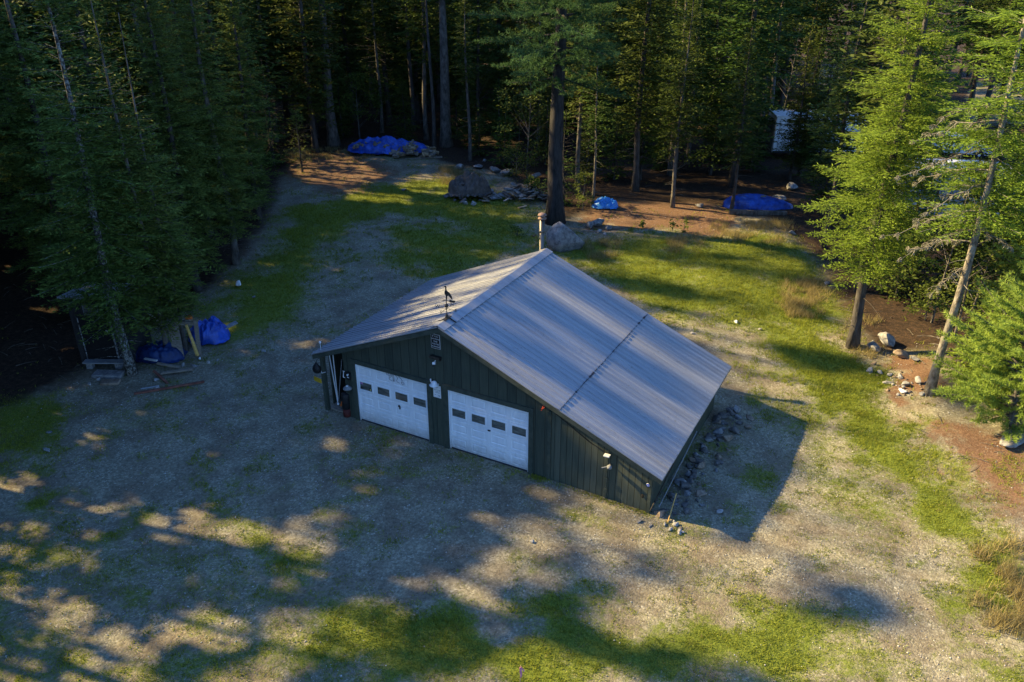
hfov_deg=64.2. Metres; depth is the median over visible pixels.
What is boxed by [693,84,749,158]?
leafy sapling
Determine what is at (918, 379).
stone
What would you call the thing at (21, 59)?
spruce tree
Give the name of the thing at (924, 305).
leafy sapling
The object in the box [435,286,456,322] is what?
weathervane
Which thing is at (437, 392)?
notice sheet
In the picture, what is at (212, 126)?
spruce tree
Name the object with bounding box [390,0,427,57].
spruce tree
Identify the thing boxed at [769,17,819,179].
spruce tree
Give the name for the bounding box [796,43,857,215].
spruce tree
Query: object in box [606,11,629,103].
young spruce
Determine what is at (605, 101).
young spruce
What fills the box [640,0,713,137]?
spruce tree
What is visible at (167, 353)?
blue sheet
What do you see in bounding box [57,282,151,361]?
shed
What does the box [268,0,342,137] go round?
spruce tree
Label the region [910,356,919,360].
stone
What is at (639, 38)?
spruce tree
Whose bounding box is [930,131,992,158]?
parked car
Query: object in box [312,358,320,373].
dark bag
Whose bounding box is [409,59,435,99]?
young spruce
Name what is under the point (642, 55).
spruce tree
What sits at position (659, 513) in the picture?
field stone
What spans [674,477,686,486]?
field stone
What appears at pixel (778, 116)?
box trailer
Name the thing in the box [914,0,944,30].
spruce tree
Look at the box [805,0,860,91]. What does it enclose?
spruce tree
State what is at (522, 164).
leafy sapling
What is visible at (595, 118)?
spruce tree
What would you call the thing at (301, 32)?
spruce tree
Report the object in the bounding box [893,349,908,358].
stone
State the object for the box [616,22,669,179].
spruce tree
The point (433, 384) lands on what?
wall lamp
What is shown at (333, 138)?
pine tree
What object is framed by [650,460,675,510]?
leaning rod
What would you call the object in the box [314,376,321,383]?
yellow plate
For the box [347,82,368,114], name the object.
young spruce
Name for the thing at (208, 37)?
spruce tree
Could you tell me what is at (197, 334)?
wooden frame
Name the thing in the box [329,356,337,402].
leaning pole
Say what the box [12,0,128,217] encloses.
spruce tree
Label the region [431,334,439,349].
warning sign
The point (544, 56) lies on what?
spruce tree
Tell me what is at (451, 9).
spruce tree
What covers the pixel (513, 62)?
leafy sapling
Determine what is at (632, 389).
garage
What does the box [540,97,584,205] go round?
young spruce
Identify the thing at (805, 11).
spruce tree
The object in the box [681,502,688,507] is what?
field stone
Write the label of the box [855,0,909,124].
spruce tree
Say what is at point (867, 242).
spruce tree
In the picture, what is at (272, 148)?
young spruce
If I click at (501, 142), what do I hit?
young spruce
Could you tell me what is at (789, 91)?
young spruce
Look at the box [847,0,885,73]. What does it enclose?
spruce tree
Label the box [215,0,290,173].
spruce tree
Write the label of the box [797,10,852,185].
spruce tree
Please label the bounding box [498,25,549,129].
leafy sapling
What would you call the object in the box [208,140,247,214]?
young spruce
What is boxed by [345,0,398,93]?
spruce tree
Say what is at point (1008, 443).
stone
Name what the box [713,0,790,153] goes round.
spruce tree
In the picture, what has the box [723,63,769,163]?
young spruce
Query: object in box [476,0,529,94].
spruce tree
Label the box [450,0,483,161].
spruce tree
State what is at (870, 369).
stone
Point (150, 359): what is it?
board
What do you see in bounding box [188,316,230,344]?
blue tarp
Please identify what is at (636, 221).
fallen twigs
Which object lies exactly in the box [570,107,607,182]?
young spruce
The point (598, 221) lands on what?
stone
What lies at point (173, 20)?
spruce tree
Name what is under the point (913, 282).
young spruce
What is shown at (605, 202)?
light blue tarp
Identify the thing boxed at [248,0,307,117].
spruce tree
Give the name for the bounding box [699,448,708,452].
field stone
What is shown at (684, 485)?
field stone
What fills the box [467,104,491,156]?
young spruce
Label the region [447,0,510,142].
spruce tree
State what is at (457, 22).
spruce tree
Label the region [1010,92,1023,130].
young spruce
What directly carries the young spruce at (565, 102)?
on the ground at (108, 480)
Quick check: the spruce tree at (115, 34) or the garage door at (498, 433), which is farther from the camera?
the spruce tree at (115, 34)
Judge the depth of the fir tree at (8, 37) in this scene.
35.34 m
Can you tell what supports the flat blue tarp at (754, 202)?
on the ground at (108, 480)
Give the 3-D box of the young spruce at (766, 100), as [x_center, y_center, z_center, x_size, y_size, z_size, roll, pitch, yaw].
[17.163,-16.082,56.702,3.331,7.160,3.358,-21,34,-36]
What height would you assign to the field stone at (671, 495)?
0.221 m
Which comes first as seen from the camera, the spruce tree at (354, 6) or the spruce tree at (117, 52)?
the spruce tree at (117, 52)
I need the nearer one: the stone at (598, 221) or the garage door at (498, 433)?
the garage door at (498, 433)
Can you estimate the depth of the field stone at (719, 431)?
26.59 m
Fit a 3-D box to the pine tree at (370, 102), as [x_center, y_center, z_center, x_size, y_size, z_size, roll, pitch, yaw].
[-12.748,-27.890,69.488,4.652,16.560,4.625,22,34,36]
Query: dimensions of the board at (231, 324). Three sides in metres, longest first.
1.900 x 0.240 x 0.050 m
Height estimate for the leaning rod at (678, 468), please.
0.936 m
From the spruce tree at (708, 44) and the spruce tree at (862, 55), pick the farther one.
the spruce tree at (708, 44)
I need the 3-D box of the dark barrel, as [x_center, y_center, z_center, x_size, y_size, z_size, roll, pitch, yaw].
[-5.441,2.076,26.871,0.300,0.900,0.292,13,30,25]
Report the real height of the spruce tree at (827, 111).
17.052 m
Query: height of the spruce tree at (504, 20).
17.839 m
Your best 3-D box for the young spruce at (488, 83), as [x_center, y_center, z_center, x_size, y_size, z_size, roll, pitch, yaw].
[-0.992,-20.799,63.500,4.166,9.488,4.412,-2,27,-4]
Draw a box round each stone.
[455,164,463,168]
[490,166,501,171]
[500,169,512,174]
[518,190,530,197]
[532,172,541,177]
[587,221,593,228]
[592,218,604,225]
[654,510,664,517]
[668,492,676,498]
[669,498,679,502]
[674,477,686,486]
[680,480,689,488]
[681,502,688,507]
[683,508,692,513]
[684,490,690,495]
[686,478,693,483]
[689,473,696,478]
[693,456,701,463]
[695,489,706,496]
[697,462,704,468]
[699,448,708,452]
[705,436,712,441]
[712,414,720,422]
[712,428,723,434]
[715,453,721,458]
[717,412,729,418]
[722,435,732,441]
[725,408,734,415]
[729,426,739,433]
[733,405,740,412]
[734,414,741,419]
[746,414,753,420]
[775,195,785,200]
[786,182,797,189]
[866,367,872,372]
[867,340,880,351]
[878,332,895,346]
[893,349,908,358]
[902,381,909,385]
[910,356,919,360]
[915,376,920,383]
[999,428,1023,447]
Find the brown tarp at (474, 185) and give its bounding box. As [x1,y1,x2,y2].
[448,170,491,197]
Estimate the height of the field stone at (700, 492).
0.143 m
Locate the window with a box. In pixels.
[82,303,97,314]
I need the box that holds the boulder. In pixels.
[546,221,583,251]
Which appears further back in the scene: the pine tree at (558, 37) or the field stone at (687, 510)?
the pine tree at (558, 37)
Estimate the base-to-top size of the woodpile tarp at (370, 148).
1.124 m
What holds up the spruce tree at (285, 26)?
on the ground at (108, 480)
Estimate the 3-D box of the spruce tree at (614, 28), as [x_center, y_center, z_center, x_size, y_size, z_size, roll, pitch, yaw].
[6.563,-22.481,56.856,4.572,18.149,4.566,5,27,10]
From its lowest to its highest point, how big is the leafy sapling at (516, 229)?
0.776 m
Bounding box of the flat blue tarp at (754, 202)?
[722,193,792,209]
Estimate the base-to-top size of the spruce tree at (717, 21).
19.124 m
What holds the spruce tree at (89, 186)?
on the ground at (108, 480)
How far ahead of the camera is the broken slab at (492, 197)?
48.45 m
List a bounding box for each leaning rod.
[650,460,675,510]
[659,431,696,506]
[667,493,676,521]
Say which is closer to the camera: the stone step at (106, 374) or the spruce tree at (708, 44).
the stone step at (106, 374)
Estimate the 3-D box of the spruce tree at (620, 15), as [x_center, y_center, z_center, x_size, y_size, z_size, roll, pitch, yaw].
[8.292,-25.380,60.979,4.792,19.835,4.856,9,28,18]
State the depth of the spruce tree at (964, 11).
69.36 m
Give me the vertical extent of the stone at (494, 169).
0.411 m
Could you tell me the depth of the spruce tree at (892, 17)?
70.22 m
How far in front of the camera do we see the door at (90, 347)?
29.87 m
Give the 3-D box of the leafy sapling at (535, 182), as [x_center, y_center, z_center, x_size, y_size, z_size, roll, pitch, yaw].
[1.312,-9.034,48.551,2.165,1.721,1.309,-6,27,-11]
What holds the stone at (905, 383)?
on the ground at (108, 480)
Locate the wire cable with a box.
[555,413,605,452]
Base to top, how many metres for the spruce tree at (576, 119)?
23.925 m
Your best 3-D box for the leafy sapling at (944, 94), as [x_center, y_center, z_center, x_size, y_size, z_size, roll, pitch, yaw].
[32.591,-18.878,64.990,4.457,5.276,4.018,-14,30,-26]
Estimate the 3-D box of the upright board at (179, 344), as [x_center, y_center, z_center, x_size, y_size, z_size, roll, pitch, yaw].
[-12.376,0.048,30.339,0.267,1.300,0.228,0,27,0]
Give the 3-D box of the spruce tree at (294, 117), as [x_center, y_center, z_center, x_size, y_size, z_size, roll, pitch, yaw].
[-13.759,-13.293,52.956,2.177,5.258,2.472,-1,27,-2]
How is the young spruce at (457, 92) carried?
on the ground at (108, 480)
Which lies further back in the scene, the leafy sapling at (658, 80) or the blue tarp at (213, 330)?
the leafy sapling at (658, 80)
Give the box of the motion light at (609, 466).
[601,464,611,469]
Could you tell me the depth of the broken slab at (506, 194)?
48.20 m
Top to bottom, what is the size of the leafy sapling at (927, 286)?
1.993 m
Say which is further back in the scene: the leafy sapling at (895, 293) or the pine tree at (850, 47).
the pine tree at (850, 47)
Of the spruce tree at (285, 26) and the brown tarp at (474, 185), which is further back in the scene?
the spruce tree at (285, 26)
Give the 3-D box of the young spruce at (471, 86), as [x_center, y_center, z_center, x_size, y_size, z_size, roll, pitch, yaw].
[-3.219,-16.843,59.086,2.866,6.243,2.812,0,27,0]
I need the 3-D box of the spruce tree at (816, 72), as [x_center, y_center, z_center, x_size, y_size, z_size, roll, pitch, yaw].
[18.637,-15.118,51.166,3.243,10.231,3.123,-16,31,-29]
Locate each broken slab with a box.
[489,195,500,199]
[502,191,510,197]
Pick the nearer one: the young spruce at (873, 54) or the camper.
the camper
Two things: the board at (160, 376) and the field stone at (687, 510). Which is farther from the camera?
the board at (160, 376)
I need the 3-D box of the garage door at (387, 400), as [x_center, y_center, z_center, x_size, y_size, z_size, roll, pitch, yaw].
[-3.753,1.919,25.826,2.740,2.134,0.108,13,30,25]
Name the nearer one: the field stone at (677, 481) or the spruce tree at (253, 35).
the field stone at (677, 481)
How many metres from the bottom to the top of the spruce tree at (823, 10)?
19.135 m
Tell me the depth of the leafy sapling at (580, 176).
46.10 m
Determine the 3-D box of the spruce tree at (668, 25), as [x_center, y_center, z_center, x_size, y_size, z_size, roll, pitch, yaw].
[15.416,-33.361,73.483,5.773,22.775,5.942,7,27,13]
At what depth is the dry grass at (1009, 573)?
34.65 m
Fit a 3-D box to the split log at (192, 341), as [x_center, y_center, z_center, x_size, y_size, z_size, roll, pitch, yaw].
[-11.869,-0.032,30.313,0.344,1.271,0.121,7,28,14]
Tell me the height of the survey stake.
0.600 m
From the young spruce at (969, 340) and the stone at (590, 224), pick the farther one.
the stone at (590, 224)
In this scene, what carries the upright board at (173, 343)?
on the ground at (108, 480)
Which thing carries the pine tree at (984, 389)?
on the ground at (108, 480)
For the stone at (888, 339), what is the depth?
32.07 m
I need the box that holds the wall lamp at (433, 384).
[429,379,438,387]
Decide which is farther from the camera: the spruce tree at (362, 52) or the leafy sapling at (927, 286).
the spruce tree at (362, 52)
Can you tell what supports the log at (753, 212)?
on the ground at (108, 480)
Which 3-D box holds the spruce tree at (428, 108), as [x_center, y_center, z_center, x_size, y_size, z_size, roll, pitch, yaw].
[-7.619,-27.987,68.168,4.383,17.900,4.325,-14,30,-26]
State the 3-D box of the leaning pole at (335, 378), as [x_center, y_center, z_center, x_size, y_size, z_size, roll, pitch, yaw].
[-5.850,1.194,27.042,0.039,2.121,0.087,-5,27,-10]
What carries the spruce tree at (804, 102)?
on the ground at (108, 480)
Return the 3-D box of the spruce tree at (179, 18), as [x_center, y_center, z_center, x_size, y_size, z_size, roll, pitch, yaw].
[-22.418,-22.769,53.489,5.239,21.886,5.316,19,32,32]
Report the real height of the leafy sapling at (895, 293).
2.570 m
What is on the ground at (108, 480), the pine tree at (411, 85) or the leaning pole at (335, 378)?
the pine tree at (411, 85)
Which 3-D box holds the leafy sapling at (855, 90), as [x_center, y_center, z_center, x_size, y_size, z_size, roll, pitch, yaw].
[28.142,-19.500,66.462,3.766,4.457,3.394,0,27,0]
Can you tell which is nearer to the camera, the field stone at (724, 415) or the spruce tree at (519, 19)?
the field stone at (724, 415)
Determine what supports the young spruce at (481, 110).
on the ground at (108, 480)
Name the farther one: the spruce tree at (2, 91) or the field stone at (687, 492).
the spruce tree at (2, 91)
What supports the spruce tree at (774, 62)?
on the ground at (108, 480)
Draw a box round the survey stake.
[519,665,524,681]
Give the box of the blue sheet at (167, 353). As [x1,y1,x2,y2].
[135,340,187,363]
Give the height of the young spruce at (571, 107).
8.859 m
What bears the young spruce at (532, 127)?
on the ground at (108, 480)
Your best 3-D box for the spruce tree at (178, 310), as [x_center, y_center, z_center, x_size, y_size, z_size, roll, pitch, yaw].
[-12.384,-5.176,28.194,3.328,13.088,3.460,13,30,25]
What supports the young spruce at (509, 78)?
on the ground at (108, 480)
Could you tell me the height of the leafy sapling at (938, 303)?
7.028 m
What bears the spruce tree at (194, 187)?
on the ground at (108, 480)
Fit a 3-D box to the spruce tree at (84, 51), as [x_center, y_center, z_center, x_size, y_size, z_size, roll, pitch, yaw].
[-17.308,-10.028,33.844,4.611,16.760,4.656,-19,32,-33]
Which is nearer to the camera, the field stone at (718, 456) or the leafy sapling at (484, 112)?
the field stone at (718, 456)
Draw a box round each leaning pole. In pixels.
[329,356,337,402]
[332,355,337,401]
[338,359,341,402]
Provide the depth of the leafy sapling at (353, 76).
61.11 m
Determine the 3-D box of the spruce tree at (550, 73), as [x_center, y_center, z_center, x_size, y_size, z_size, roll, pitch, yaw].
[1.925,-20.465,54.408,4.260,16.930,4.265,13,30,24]
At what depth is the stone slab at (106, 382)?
28.84 m
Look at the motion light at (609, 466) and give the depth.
22.53 m
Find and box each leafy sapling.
[334,70,383,138]
[448,33,513,121]
[488,26,546,111]
[491,67,576,178]
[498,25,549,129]
[500,142,537,182]
[501,92,537,142]
[509,225,523,236]
[520,175,546,198]
[571,170,596,209]
[599,18,665,116]
[633,67,666,100]
[638,36,728,177]
[639,220,645,227]
[669,218,678,230]
[680,217,688,232]
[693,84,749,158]
[697,46,742,125]
[758,19,826,115]
[834,74,871,107]
[873,250,924,302]
[881,158,1023,322]
[887,134,1010,269]
[904,280,948,320]
[911,171,1023,334]
[918,77,958,101]
[926,242,989,295]
[940,223,1022,311]
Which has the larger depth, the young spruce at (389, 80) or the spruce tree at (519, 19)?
the spruce tree at (519, 19)
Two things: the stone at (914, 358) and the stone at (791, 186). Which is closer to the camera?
the stone at (914, 358)
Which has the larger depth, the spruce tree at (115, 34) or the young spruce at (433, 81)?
the young spruce at (433, 81)
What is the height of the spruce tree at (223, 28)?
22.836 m
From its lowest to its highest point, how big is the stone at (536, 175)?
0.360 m
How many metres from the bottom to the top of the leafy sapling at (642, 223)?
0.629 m
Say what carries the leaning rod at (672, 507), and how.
on the ground at (108, 480)
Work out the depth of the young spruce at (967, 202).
35.27 m
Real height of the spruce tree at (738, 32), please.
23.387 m
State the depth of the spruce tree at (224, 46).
59.26 m
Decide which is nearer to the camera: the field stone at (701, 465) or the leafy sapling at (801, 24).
the field stone at (701, 465)
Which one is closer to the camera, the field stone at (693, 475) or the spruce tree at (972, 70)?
the field stone at (693, 475)
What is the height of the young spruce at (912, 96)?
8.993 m
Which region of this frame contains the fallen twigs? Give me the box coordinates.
[2,159,1009,502]
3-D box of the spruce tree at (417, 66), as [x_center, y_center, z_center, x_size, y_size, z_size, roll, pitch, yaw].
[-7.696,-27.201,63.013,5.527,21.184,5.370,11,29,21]
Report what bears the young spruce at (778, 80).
on the ground at (108, 480)
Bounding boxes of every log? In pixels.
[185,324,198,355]
[729,209,786,215]
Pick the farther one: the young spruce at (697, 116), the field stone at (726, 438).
the young spruce at (697, 116)
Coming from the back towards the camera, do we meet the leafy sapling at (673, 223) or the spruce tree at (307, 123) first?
the spruce tree at (307, 123)
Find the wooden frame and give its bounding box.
[174,319,201,355]
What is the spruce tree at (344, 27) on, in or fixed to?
on the ground at (108, 480)
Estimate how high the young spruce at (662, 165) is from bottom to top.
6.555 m
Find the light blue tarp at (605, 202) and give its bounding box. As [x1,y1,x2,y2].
[592,196,617,208]
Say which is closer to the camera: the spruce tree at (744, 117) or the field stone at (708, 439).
the field stone at (708, 439)
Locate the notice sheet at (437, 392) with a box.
[433,386,440,398]
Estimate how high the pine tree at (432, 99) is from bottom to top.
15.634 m
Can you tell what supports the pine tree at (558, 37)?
on the ground at (108, 480)
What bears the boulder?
on the ground at (108, 480)
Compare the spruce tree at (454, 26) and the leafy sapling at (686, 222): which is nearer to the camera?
the leafy sapling at (686, 222)
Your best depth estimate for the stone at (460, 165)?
54.72 m
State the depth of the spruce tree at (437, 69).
73.44 m
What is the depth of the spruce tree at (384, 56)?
64.49 m
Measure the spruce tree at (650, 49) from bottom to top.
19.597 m
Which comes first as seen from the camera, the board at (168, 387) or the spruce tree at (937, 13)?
the board at (168, 387)
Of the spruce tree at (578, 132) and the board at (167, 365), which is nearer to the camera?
the board at (167, 365)
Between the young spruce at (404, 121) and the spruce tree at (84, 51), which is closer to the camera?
the spruce tree at (84, 51)
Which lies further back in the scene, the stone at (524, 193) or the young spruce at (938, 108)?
the young spruce at (938, 108)
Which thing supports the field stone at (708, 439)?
on the ground at (108, 480)
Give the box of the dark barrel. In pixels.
[341,391,350,417]
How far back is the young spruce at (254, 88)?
69.60 m
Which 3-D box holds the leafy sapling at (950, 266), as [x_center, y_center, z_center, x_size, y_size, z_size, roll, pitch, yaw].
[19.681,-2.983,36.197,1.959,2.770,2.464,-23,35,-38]
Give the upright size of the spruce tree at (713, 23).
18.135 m
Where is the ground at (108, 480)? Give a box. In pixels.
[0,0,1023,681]
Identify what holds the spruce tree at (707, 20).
on the ground at (108, 480)
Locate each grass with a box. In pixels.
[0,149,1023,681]
[1,145,1023,681]
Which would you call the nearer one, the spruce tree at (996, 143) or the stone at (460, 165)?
the spruce tree at (996, 143)
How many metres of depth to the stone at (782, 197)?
48.48 m
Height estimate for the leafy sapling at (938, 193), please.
7.292 m
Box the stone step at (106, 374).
[91,369,125,378]
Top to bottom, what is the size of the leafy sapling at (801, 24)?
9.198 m
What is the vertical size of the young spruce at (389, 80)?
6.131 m
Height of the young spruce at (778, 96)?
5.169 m
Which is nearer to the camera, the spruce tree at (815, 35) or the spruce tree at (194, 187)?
the spruce tree at (194, 187)
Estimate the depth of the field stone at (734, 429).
26.64 m
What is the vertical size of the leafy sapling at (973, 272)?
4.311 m
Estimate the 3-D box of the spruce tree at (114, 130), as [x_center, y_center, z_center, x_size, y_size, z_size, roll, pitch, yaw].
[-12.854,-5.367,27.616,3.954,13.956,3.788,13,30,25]
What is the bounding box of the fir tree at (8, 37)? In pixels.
[0,0,44,263]
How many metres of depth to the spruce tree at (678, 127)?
44.31 m
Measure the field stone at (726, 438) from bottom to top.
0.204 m
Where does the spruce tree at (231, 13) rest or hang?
on the ground at (108, 480)
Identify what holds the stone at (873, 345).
on the ground at (108, 480)
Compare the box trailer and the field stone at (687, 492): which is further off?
the box trailer
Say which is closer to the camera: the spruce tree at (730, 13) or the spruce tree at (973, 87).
the spruce tree at (730, 13)
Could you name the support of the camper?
on the ground at (108, 480)
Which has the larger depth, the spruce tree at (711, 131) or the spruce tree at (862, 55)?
the spruce tree at (711, 131)
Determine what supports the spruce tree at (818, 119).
on the ground at (108, 480)
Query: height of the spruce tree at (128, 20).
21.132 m
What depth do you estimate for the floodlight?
23.96 m
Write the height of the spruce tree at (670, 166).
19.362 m
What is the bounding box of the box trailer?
[765,109,865,158]
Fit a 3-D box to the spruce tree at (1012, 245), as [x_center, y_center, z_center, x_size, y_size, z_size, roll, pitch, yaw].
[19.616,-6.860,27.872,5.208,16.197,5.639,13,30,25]
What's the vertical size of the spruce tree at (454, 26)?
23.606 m
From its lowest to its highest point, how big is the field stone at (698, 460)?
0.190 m
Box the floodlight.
[429,355,440,361]
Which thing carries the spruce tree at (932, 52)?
on the ground at (108, 480)
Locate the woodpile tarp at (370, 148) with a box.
[347,135,427,154]
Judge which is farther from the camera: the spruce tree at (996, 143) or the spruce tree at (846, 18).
the spruce tree at (846, 18)
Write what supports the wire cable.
attached to the garage
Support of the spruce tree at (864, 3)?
on the ground at (108, 480)
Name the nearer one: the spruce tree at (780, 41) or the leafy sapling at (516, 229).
the leafy sapling at (516, 229)
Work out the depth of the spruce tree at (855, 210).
44.26 m
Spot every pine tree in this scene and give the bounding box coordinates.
[303,0,343,146]
[364,0,374,109]
[384,0,416,130]
[416,0,467,147]
[425,0,436,148]
[467,0,633,225]
[841,1,861,81]
[926,246,1023,442]
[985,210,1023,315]
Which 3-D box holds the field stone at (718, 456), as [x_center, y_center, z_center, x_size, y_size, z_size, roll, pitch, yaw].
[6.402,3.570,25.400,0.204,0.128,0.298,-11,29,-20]
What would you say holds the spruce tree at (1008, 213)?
on the ground at (108, 480)
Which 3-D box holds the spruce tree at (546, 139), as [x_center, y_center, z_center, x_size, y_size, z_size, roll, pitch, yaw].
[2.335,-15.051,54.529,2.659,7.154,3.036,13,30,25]
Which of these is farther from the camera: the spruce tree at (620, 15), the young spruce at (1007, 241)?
the spruce tree at (620, 15)
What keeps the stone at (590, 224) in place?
on the ground at (108, 480)
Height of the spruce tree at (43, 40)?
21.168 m
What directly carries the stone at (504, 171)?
on the ground at (108, 480)
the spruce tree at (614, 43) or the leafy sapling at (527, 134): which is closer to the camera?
the leafy sapling at (527, 134)
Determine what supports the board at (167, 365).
on the ground at (108, 480)
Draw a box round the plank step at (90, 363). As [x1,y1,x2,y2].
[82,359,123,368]
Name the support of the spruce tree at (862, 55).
on the ground at (108, 480)
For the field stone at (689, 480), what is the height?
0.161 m
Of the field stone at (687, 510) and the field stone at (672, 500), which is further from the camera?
the field stone at (672, 500)
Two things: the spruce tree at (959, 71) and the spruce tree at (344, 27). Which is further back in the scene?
the spruce tree at (959, 71)
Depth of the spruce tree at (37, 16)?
35.03 m
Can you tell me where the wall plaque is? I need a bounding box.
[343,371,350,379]
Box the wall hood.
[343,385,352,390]
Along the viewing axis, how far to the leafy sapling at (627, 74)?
62.61 m
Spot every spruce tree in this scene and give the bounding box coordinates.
[0,0,130,309]
[0,1,55,227]
[0,4,80,274]
[1,0,141,245]
[2,1,53,102]
[9,0,176,376]
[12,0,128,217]
[24,1,98,107]
[38,0,171,281]
[72,0,176,221]
[77,0,210,346]
[85,0,212,250]
[95,0,207,221]
[98,0,212,149]
[98,1,187,187]
[109,3,220,350]
[119,0,244,290]
[147,0,239,235]
[152,2,208,125]
[161,0,268,264]
[165,0,256,119]
[166,0,268,190]
[174,0,238,121]
[204,1,255,125]
[211,0,285,220]
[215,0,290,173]
[222,1,263,126]
[232,0,296,141]
[239,0,281,110]
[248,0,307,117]
[259,0,348,152]
[264,0,331,127]
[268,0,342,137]
[272,2,311,90]
[285,109,318,171]
[311,0,374,121]
[326,0,368,94]
[341,0,416,125]
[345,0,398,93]
[345,3,378,85]
[348,0,405,132]
[385,0,448,123]
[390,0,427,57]
[391,0,459,140]
[400,4,449,111]
[413,0,459,104]
[433,0,496,114]
[434,1,481,87]
[436,0,498,81]
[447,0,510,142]
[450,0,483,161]
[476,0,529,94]
[481,1,520,52]
[484,67,514,149]
[505,1,526,45]
[508,0,567,156]
[513,4,568,130]
[526,70,563,164]
[548,0,617,131]
[549,0,620,193]
[575,3,620,207]
[578,1,633,141]
[596,3,627,83]
[599,0,692,191]
[602,1,650,131]
[612,0,666,115]
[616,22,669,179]
[636,5,669,105]
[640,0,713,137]
[645,0,723,175]
[649,0,712,207]
[653,1,693,80]
[659,0,721,147]
[662,0,727,164]
[685,0,743,174]
[693,3,722,97]
[699,0,737,89]
[704,0,801,187]
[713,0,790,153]
[713,9,774,208]
[748,0,821,150]
[748,1,790,100]
[755,0,799,133]
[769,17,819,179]
[772,0,829,108]
[777,15,833,175]
[780,16,831,168]
[792,21,851,185]
[793,0,839,105]
[794,0,981,349]
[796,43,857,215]
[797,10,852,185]
[802,0,891,248]
[803,0,840,79]
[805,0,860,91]
[813,0,877,81]
[824,0,970,292]
[829,63,890,227]
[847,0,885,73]
[847,0,977,256]
[849,0,890,48]
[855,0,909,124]
[863,0,908,102]
[879,0,1023,396]
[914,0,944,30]
[934,0,996,97]
[952,0,989,78]
[958,0,1008,88]
[958,0,1013,102]
[964,0,1023,121]
[978,0,1023,108]
[983,100,1023,282]
[993,134,1023,344]
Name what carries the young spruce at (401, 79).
on the ground at (108, 480)
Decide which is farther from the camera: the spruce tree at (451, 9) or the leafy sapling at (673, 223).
the spruce tree at (451, 9)
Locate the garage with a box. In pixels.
[311,212,731,513]
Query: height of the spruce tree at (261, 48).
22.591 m
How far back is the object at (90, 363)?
29.79 m
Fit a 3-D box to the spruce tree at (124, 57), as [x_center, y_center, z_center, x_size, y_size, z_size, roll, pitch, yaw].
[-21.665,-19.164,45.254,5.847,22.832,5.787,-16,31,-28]
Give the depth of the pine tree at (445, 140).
58.53 m
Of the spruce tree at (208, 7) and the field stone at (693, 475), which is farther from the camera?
the spruce tree at (208, 7)
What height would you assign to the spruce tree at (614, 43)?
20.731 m
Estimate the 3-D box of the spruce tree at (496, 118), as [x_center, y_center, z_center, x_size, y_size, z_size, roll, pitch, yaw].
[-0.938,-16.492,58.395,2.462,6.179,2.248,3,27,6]
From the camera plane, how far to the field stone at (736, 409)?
27.83 m
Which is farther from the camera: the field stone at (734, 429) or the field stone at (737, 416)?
the field stone at (737, 416)
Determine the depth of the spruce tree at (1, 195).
39.56 m
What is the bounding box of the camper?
[896,158,1021,223]
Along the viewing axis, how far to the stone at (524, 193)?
48.34 m
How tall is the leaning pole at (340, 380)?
1.745 m
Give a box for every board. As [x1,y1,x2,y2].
[134,380,203,394]
[144,358,157,361]
[153,370,168,383]
[156,362,179,368]
[160,368,192,374]
[168,325,176,347]
[173,325,183,355]
[190,321,237,344]
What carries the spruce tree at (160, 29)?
on the ground at (108, 480)
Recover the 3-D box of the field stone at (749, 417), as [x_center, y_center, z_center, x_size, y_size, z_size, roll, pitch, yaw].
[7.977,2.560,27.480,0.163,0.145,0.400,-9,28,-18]
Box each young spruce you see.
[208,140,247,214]
[249,51,270,114]
[252,61,294,168]
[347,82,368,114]
[355,35,384,107]
[369,56,401,114]
[387,71,419,140]
[390,24,419,107]
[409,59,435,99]
[420,61,439,95]
[436,34,475,134]
[450,62,485,130]
[450,63,486,148]
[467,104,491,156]
[479,9,522,131]
[486,97,521,167]
[487,53,524,138]
[524,101,550,145]
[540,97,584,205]
[564,38,589,125]
[564,65,584,111]
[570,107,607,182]
[571,24,623,154]
[591,95,633,180]
[603,55,634,125]
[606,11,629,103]
[645,72,686,171]
[680,73,707,130]
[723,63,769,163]
[746,55,778,157]
[765,59,790,114]
[768,57,789,107]
[775,70,799,107]
[842,23,875,109]
[849,58,873,111]
[858,9,886,113]
[868,144,946,301]
[879,43,925,136]
[917,96,1023,305]
[920,92,947,132]
[942,270,1015,388]
[971,133,1023,276]
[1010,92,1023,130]
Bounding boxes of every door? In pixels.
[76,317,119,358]
[355,364,428,440]
[448,390,528,471]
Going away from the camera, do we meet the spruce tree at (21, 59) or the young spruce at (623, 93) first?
the spruce tree at (21, 59)
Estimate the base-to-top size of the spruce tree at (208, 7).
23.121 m
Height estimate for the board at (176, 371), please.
0.060 m
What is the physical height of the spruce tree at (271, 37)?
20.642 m
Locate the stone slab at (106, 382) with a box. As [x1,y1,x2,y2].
[100,378,120,385]
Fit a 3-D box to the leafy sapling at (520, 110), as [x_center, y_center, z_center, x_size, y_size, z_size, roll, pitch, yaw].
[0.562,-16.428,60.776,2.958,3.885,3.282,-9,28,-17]

